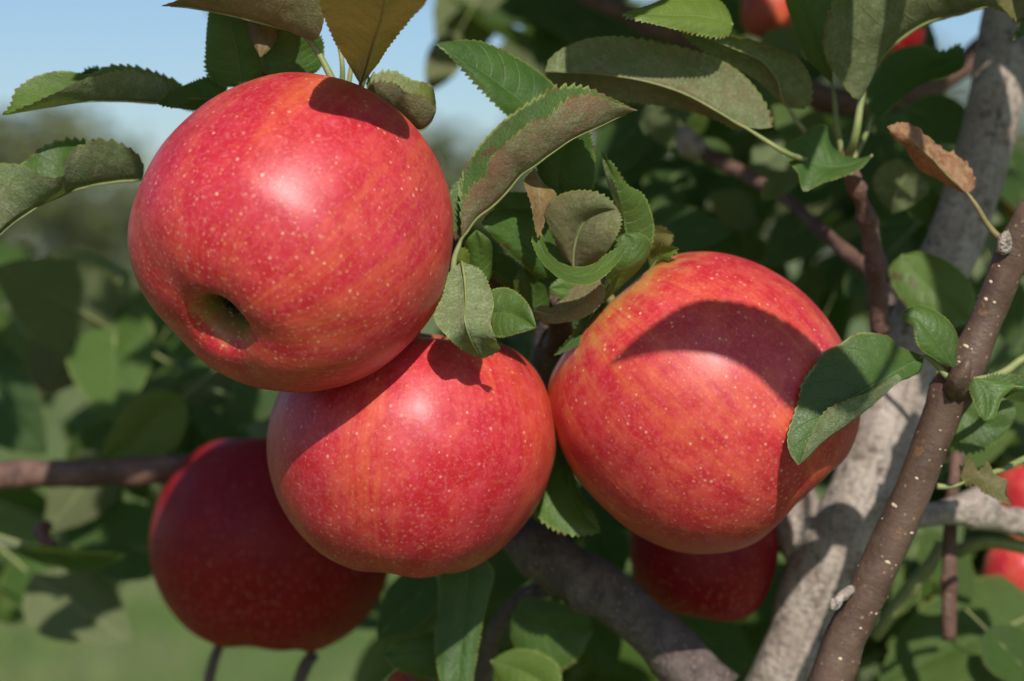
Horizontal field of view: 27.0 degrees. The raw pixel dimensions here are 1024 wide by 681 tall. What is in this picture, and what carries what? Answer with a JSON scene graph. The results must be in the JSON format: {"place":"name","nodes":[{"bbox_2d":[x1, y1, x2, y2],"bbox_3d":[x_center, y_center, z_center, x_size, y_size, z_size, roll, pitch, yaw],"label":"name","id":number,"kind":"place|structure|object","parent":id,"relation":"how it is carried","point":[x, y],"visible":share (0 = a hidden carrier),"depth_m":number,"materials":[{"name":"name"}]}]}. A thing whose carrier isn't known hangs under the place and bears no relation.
{"place":"outdoors","nodes":[
{"label":"outdoors","id":0,"kind":"place"},
{"bbox_2d":[0,258,1023,680],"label":"ground","id":1,"kind":"structure","parent":0,"point":[68,402],"depth_m":7.43,"materials":[{"name":"green plant"}]},
{"bbox_2d":[1,180,833,264],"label":"wood","id":2,"kind":"object","parent":1,"relation":"on","point":[119,212],"visible":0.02,"depth_m":94.56,"materials":[{"name":"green plant"}]},
{"bbox_2d":[0,0,1023,680],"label":"apple tree","id":3,"kind":"object","parent":1,"relation":"on","point":[906,166],"visible":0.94,"depth_m":0.61,"materials":[{"name":"green plant"}]},
{"bbox_2d":[149,418,388,651],"bbox_3d":[-0.074,0.060,0.665,0.076,0.073,0.076,4,-9,5],"label":"apple","id":4,"kind":"object","parent":3,"relation":"attached to","point":[237,559],"visible":0.71,"depth_m":0.64,"materials":[{"name":"red food"}]},
{"bbox_2d":[127,72,453,392],"bbox_3d":[-0.051,-0.027,0.515,0.076,0.077,0.077,28,50,10],"label":"apple","id":5,"kind":"object","parent":3,"relation":"attached to","point":[293,232],"visible":1,"depth_m":0.48,"materials":[{"name":"red food"}]},
{"bbox_2d":[267,331,555,577],"bbox_3d":[-0.026,0.024,0.549,0.074,0.070,0.074,5,3,-19],"label":"apple","id":6,"kind":"object","parent":3,"relation":"hanging from","point":[423,455],"visible":0.83,"depth_m":0.52,"materials":[{"name":"red food"}]},
{"bbox_2d":[388,670,439,680],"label":"apple","id":7,"kind":"object","parent":3,"relation":"attached to","point":[399,676],"visible":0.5,"depth_m":0.60,"materials":[{"name":"red food"}]},
{"bbox_2d":[548,251,860,553],"bbox_3d":[0.048,0.014,0.551,0.076,0.078,0.075,-38,-10,-47],"label":"apple","id":8,"kind":"object","parent":3,"relation":"attached to","point":[675,383],"visible":0.98,"depth_m":0.52,"materials":[{"name":"red food"}]},
{"bbox_2d":[630,527,778,621],"bbox_3d":[0.056,0.059,0.620,0.043,0.043,0.043,2,-7,36],"label":"apple","id":9,"kind":"object","parent":3,"relation":"attached to","point":[733,586],"visible":0.62,"depth_m":0.60,"materials":[{"name":"red food"}]},
{"bbox_2d":[741,0,791,38],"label":"apple","id":10,"kind":"object","parent":3,"relation":"attached to","point":[760,18],"visible":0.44,"depth_m":0.71,"materials":[{"name":"red food"}]},
{"bbox_2d":[880,26,926,62],"bbox_3d":[0.116,-0.097,0.655,0.023,0.023,0.023,2,-7,36],"label":"apple","id":11,"kind":"object","parent":3,"relation":"hanging from","point":[916,37],"visible":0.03,"depth_m":0.65,"materials":[{"name":"red food"}]},
{"bbox_2d":[982,537,1023,590],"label":"apple","id":12,"kind":"object","parent":3,"relation":"hanging from","point":[1008,565],"visible":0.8,"depth_m":0.68,"materials":[{"name":"red food"}]},
{"bbox_2d":[1000,196,1014,216],"bbox_3d":[0.180,-0.048,0.765,0.021,0.021,0.021,-9,7,-31],"label":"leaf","id":13,"kind":"object","parent":3,"relation":"attached to","point":[1011,210],"visible":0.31,"depth_m":0.76,"materials":[{"name":"green plant"}]},
{"bbox_2d":[997,463,1023,537],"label":"apple","id":14,"kind":"object","parent":3,"relation":"hanging from","point":[1014,476],"visible":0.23,"depth_m":0.69,"materials":[{"name":"red food"}]},
{"bbox_2d":[0,39,1023,300],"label":"orchard row","id":15,"kind":"object","parent":1,"relation":"on","point":[68,227],"visible":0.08,"depth_m":23.45,"materials":[{"name":"green plant"}]},
{"bbox_2d":[0,0,1023,257],"label":"sky","id":16,"kind":"structure","parent":0,"point":[38,37],"materials":[{"name":"blue"}]}
]}

